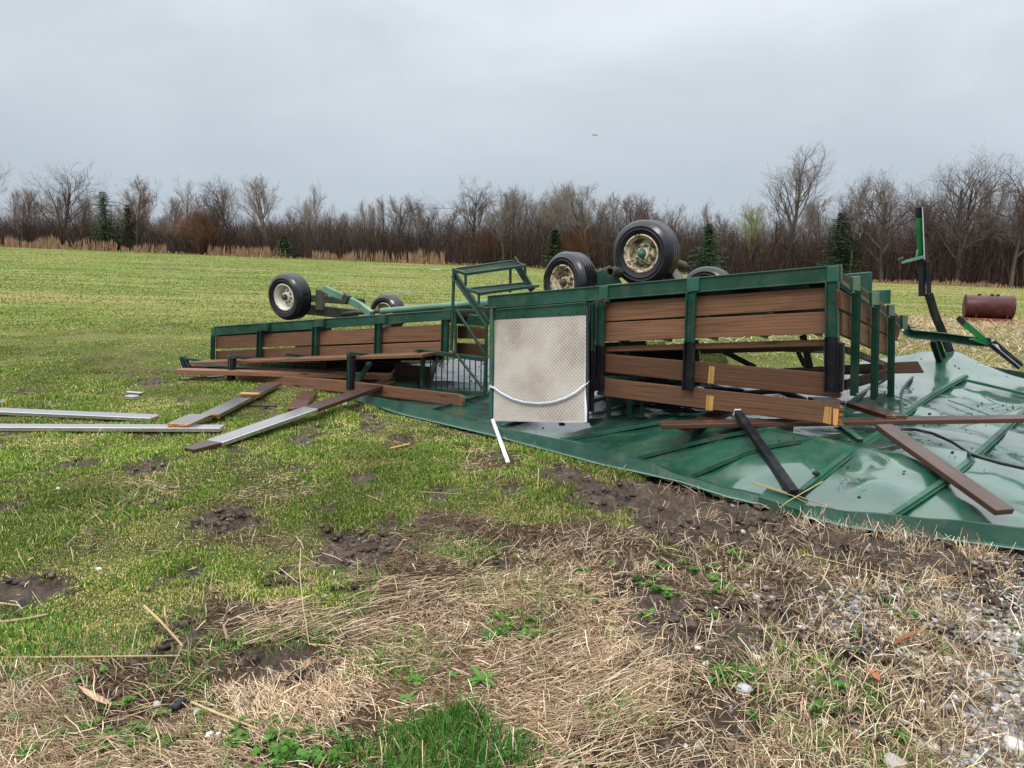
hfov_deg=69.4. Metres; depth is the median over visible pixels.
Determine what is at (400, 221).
bare tree
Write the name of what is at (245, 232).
bare tree
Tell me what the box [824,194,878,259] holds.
bare tree
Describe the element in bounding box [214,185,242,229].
bare tree
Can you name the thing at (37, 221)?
bare tree
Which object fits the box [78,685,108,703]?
husk leaf
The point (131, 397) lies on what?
board piece
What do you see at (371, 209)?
bare tree
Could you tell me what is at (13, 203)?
bare tree
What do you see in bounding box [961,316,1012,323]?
pallet
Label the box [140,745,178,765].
dry stalk
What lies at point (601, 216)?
bare tree
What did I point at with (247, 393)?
wood splinter
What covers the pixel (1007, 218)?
bare tree
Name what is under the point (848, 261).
conifer
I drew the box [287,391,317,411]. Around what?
plank
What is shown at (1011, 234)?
bare tree
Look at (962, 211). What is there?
bare tree
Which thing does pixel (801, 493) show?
dry stalk
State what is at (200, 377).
plank
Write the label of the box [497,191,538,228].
bare tree
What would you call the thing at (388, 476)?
grass
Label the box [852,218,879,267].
bare tree
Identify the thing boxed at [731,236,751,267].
bare tree
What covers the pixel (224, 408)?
plank
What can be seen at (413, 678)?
rosette weed
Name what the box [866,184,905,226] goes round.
bare tree
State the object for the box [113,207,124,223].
bare tree
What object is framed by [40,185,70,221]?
bare tree
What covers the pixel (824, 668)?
stubble
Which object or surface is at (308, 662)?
husk leaf
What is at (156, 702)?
stone
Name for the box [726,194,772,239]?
bare tree
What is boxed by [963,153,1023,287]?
bare tree
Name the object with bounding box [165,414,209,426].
plank
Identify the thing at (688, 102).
sky
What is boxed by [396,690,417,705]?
rosette weed
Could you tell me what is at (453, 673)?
rosette weed
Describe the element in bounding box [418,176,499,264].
bare tree
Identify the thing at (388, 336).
overturned wagon
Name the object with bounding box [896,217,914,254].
bare tree
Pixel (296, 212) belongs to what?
bare tree
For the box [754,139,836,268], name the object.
bare tree
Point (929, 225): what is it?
bare tree
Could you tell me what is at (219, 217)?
bare tree
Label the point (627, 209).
bare tree
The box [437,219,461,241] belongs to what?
bare tree
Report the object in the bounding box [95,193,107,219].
bare tree
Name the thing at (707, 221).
bare tree
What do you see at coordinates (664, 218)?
bare tree
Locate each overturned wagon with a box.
[179,273,495,405]
[420,220,907,425]
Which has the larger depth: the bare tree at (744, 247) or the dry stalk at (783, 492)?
the bare tree at (744, 247)
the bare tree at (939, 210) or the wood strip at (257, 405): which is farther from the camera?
the bare tree at (939, 210)
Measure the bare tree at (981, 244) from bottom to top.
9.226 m
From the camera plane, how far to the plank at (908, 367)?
7.28 m
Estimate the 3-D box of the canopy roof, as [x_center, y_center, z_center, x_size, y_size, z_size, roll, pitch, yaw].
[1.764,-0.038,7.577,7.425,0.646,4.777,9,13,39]
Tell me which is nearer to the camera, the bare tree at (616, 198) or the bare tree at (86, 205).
the bare tree at (86, 205)
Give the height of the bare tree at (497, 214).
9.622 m
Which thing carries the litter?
on the ground at (690, 501)
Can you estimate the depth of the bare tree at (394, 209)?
112.44 m
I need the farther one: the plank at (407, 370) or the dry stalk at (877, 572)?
the plank at (407, 370)
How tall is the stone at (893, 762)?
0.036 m
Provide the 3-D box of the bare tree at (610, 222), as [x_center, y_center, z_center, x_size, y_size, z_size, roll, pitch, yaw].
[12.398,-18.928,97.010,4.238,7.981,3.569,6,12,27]
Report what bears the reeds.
on the ground at (690, 501)
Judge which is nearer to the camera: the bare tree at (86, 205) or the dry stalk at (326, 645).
the dry stalk at (326, 645)
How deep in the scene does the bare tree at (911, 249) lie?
80.07 m
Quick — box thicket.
[0,207,1023,287]
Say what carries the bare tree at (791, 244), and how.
on the ground at (690, 501)
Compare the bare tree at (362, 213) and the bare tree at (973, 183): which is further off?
the bare tree at (362, 213)
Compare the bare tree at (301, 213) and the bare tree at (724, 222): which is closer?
the bare tree at (724, 222)
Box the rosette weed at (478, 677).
[464,665,496,688]
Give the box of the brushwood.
[0,203,1023,287]
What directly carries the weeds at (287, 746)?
on the ground at (690, 501)
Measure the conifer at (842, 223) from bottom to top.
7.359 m
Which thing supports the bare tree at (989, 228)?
on the ground at (690, 501)
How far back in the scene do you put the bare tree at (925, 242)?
77.21 m
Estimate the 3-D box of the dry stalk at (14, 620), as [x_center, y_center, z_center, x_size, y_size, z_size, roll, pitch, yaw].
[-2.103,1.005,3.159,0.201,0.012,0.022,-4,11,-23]
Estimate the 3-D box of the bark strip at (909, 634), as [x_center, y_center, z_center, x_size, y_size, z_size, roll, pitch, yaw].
[1.647,1.059,3.097,0.263,0.012,0.040,-5,12,-31]
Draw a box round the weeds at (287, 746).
[1,549,966,767]
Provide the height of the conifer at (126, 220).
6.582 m
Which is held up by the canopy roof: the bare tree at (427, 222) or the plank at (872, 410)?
the plank at (872, 410)
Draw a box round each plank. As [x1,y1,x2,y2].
[0,408,160,421]
[0,424,224,431]
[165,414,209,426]
[174,368,392,379]
[181,375,223,379]
[184,380,395,452]
[201,382,281,418]
[224,375,350,391]
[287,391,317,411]
[354,382,465,405]
[394,363,429,377]
[658,414,1023,428]
[678,410,731,431]
[779,361,923,374]
[808,368,886,404]
[846,402,907,418]
[875,424,1013,514]
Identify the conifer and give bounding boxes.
[83,192,123,248]
[117,205,145,247]
[273,236,297,257]
[536,229,567,267]
[686,223,736,269]
[813,212,864,273]
[833,235,863,273]
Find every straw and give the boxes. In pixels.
[0,390,1023,767]
[0,572,731,767]
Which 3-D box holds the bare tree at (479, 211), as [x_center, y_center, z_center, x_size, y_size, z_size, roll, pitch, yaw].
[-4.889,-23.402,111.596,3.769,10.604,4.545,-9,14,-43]
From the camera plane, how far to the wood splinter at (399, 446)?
5.99 m
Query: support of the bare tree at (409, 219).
on the ground at (690, 501)
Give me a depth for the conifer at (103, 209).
100.46 m
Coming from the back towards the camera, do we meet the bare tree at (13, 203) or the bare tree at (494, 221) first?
the bare tree at (13, 203)
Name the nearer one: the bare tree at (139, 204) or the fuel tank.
the fuel tank
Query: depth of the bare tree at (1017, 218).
75.77 m
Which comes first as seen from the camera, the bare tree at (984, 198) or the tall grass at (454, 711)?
the tall grass at (454, 711)
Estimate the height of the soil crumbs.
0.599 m
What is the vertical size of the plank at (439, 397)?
0.144 m
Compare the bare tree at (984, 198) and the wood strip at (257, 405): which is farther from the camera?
the bare tree at (984, 198)
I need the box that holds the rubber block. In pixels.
[171,697,185,710]
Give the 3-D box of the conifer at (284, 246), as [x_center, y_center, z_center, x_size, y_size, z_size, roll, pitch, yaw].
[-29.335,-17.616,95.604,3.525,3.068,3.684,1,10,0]
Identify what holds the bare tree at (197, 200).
on the ground at (690, 501)
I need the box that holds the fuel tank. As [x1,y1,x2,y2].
[962,294,1016,318]
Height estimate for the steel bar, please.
0.092 m
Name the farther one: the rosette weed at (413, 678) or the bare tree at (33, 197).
the bare tree at (33, 197)
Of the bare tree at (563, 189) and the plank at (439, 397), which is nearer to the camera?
the plank at (439, 397)
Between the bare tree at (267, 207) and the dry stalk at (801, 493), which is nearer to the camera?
the dry stalk at (801, 493)
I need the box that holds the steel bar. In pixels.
[834,424,863,444]
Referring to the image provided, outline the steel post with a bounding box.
[733,409,807,496]
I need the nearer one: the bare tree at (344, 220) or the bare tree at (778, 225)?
the bare tree at (778, 225)
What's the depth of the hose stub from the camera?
4.80 m
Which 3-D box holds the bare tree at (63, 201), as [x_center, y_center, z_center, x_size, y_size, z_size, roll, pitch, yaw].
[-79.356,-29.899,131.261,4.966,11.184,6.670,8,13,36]
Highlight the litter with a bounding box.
[0,350,1023,767]
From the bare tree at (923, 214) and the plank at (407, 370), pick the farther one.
the bare tree at (923, 214)
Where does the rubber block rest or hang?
on the ground at (690, 501)
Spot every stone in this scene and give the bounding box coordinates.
[153,700,160,707]
[736,683,753,693]
[883,752,908,767]
[923,742,940,753]
[1003,735,1023,752]
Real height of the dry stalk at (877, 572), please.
0.004 m
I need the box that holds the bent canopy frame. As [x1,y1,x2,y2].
[897,207,1023,369]
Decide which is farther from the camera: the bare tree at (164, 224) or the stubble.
the bare tree at (164, 224)
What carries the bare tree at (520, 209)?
on the ground at (690, 501)
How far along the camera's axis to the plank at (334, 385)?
8.37 m
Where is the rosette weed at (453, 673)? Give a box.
[446,669,458,678]
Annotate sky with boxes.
[0,0,1023,254]
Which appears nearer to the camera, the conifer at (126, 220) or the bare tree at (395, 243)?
the bare tree at (395, 243)
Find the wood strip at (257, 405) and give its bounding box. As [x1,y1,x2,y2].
[248,404,275,407]
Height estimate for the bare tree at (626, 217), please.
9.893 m
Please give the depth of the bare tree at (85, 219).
106.61 m
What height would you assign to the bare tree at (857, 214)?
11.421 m
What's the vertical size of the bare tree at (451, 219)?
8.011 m
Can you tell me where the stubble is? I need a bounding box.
[0,374,1023,767]
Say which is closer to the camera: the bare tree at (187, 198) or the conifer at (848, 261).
the conifer at (848, 261)
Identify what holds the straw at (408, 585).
on the ground at (690, 501)
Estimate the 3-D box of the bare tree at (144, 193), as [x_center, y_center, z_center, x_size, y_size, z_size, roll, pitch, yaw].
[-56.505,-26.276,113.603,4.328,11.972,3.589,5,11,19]
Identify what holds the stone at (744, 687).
on the ground at (690, 501)
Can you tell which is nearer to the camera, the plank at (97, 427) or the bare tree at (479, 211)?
the plank at (97, 427)
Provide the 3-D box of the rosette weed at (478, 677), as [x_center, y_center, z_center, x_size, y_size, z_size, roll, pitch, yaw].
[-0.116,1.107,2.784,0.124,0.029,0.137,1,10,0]
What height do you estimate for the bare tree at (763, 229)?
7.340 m
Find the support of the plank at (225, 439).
on the ground at (690, 501)
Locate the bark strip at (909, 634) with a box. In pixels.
[890,630,926,647]
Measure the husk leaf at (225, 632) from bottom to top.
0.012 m
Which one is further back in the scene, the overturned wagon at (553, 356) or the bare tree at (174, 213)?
the bare tree at (174, 213)
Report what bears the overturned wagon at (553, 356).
on the ground at (690, 501)
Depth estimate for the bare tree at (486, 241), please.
91.83 m
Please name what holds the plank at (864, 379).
on the canopy roof
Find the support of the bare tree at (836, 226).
on the ground at (690, 501)
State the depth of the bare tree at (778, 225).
86.57 m
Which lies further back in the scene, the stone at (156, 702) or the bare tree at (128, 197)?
the bare tree at (128, 197)
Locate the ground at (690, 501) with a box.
[0,247,1023,767]
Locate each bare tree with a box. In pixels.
[0,160,15,192]
[0,190,40,242]
[8,185,22,225]
[14,159,113,240]
[14,187,53,219]
[27,194,53,239]
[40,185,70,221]
[49,184,79,223]
[71,193,108,239]
[71,203,101,232]
[84,221,97,240]
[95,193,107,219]
[99,178,161,251]
[111,179,147,237]
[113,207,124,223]
[133,174,154,229]
[135,210,156,238]
[145,216,173,245]
[160,195,204,236]
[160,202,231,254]
[163,204,183,233]
[168,169,202,224]
[182,173,251,245]
[191,196,208,229]
[195,188,241,241]
[201,204,237,236]
[214,173,282,239]
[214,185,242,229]
[238,225,254,246]
[270,207,311,255]
[287,194,319,231]
[298,183,336,248]
[302,203,320,222]
[339,214,352,228]
[346,194,375,229]
[346,228,359,250]
[359,202,376,233]
[366,192,425,256]
[367,195,386,231]
[384,195,408,228]
[388,234,404,255]
[390,197,427,246]
[397,193,429,247]
[408,207,442,236]
[417,201,441,239]
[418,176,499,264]
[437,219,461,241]
[442,210,459,229]
[467,195,488,236]
[467,230,501,262]
[477,191,518,256]
[480,208,502,235]
[494,183,537,234]
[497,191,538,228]
[499,196,525,241]
[507,191,556,240]
[511,194,530,229]
[519,185,550,234]
[527,191,573,240]
[527,198,575,247]
[534,180,607,258]
[544,180,590,223]
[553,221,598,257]
[585,195,629,240]
[586,191,662,246]
[596,192,684,241]
[600,210,623,242]
[605,191,623,233]
[606,193,677,233]
[615,198,634,224]
[663,203,689,233]
[684,198,721,240]
[704,209,736,245]
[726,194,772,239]
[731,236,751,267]
[735,204,768,271]
[748,216,773,263]
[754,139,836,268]
[756,205,805,264]
[774,222,819,268]
[783,194,834,243]
[797,200,829,238]
[798,239,833,266]
[803,198,902,254]
[808,165,933,281]
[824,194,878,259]
[835,176,875,273]
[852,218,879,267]
[857,204,906,252]
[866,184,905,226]
[867,145,1023,280]
[874,192,976,260]
[892,226,936,280]
[896,193,959,280]
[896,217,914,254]
[898,196,949,250]
[918,187,951,238]
[935,206,1010,282]
[940,189,994,239]
[940,190,974,239]
[950,172,996,229]
[953,226,983,278]
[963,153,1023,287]
[972,210,1014,253]
[974,173,1018,259]
[978,220,1021,256]
[983,183,1021,258]
[988,189,1023,287]
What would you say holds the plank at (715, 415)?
on the canopy roof
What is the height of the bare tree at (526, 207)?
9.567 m
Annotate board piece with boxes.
[125,394,138,399]
[126,391,142,393]
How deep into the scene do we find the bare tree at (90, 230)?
103.17 m
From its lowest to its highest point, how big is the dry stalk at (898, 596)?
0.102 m
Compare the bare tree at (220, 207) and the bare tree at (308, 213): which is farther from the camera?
the bare tree at (308, 213)
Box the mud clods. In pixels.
[0,374,1023,767]
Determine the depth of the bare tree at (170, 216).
118.87 m
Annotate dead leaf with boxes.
[867,667,879,680]
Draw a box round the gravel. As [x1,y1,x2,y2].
[553,500,1023,767]
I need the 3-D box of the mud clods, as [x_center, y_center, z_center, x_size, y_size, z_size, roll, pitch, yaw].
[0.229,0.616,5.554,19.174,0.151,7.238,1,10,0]
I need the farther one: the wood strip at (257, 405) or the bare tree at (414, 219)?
the bare tree at (414, 219)
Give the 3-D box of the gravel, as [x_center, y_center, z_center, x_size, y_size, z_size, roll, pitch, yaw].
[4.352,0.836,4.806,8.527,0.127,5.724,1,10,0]
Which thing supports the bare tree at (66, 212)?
on the ground at (690, 501)
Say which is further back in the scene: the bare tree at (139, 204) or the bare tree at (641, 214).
the bare tree at (139, 204)
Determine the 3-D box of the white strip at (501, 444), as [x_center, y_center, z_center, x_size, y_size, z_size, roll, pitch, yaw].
[-0.104,0.458,6.176,0.032,0.092,1.144,0,10,-8]
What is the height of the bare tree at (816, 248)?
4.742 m
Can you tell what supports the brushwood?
on the ground at (690, 501)
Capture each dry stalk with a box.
[0,655,179,658]
[1,613,46,622]
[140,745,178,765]
[142,605,183,646]
[190,701,259,729]
[299,548,315,646]
[309,643,343,648]
[751,481,833,507]
[755,483,814,506]
[762,593,843,594]
[780,481,822,507]
[804,554,956,587]
[896,573,900,622]
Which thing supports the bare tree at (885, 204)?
on the ground at (690, 501)
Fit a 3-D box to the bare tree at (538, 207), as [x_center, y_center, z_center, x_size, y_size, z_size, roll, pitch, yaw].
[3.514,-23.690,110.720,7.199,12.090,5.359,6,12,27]
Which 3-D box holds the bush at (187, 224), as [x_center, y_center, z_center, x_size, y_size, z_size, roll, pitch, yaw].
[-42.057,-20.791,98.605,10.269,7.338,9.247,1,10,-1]
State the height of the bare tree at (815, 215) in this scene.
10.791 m
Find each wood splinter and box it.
[240,392,259,394]
[390,443,409,448]
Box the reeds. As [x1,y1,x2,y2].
[0,234,1023,288]
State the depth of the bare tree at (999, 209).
83.16 m
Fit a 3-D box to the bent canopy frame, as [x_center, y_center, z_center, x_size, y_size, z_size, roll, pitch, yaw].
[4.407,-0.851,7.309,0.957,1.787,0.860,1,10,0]
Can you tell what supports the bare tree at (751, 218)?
on the ground at (690, 501)
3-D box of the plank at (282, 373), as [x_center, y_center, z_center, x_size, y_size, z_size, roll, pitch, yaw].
[-2.702,-0.121,8.630,2.750,0.142,0.140,3,11,13]
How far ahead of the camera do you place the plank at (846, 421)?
5.63 m
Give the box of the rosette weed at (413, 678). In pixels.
[403,674,426,685]
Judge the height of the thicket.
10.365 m
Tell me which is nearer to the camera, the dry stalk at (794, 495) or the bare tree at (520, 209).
the dry stalk at (794, 495)
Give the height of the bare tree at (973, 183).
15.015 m
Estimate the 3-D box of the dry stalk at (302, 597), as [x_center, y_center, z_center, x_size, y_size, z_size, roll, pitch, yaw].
[-0.924,0.930,3.292,0.032,0.144,0.703,-3,11,-20]
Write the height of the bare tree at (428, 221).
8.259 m
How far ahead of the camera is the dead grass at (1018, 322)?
15.45 m
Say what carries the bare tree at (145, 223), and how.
on the ground at (690, 501)
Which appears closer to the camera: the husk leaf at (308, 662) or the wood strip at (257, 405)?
the husk leaf at (308, 662)
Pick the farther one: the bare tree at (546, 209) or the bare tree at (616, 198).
the bare tree at (616, 198)
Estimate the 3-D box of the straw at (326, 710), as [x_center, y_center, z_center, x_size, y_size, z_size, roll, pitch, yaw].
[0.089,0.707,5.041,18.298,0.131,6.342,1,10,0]
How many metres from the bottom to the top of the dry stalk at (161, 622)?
0.114 m
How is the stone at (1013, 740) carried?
on the ground at (690, 501)
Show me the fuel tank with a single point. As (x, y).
(988, 306)
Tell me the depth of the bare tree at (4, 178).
107.53 m
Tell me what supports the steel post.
on the canopy roof
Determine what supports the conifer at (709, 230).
on the ground at (690, 501)
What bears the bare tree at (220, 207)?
on the ground at (690, 501)
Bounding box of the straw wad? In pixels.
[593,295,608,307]
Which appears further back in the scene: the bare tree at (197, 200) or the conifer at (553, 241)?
the bare tree at (197, 200)
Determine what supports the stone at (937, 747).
on the ground at (690, 501)
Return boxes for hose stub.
[812,471,819,475]
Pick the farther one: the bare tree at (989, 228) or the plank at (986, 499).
the bare tree at (989, 228)
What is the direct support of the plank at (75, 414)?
on the ground at (690, 501)
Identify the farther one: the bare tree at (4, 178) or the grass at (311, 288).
the bare tree at (4, 178)
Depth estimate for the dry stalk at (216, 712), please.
2.51 m
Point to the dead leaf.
(874, 673)
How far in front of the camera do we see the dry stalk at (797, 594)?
3.51 m
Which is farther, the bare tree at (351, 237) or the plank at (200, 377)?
the bare tree at (351, 237)
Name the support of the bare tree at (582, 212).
on the ground at (690, 501)
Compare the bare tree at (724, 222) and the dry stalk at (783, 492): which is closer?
the dry stalk at (783, 492)
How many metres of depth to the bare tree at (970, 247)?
78.33 m
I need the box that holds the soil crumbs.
[391,354,1022,512]
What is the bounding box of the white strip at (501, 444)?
[491,418,509,463]
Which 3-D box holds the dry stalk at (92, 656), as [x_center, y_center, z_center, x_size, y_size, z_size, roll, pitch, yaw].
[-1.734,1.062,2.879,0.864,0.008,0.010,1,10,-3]
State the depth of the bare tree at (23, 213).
103.35 m
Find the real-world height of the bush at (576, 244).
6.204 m
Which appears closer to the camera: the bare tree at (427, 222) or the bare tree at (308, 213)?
the bare tree at (427, 222)
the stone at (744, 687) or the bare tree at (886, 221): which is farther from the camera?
the bare tree at (886, 221)
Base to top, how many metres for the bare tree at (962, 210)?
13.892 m
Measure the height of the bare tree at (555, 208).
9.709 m
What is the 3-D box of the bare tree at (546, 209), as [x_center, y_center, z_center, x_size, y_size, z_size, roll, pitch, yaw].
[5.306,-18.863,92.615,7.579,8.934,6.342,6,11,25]
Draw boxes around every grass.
[0,247,1023,350]
[0,306,1023,767]
[0,532,584,767]
[648,314,1023,371]
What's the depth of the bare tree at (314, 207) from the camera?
96.07 m
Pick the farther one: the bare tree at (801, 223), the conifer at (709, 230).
the bare tree at (801, 223)
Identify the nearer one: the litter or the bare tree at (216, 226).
the litter
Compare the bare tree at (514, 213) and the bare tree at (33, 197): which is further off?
the bare tree at (33, 197)
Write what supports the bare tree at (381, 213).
on the ground at (690, 501)
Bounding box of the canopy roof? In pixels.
[354,350,1023,550]
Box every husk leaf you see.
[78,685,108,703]
[221,620,227,639]
[298,658,310,674]
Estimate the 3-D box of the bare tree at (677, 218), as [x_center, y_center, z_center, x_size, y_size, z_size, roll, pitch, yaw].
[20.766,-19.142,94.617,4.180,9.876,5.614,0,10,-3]
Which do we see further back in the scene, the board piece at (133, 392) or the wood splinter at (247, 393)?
the board piece at (133, 392)

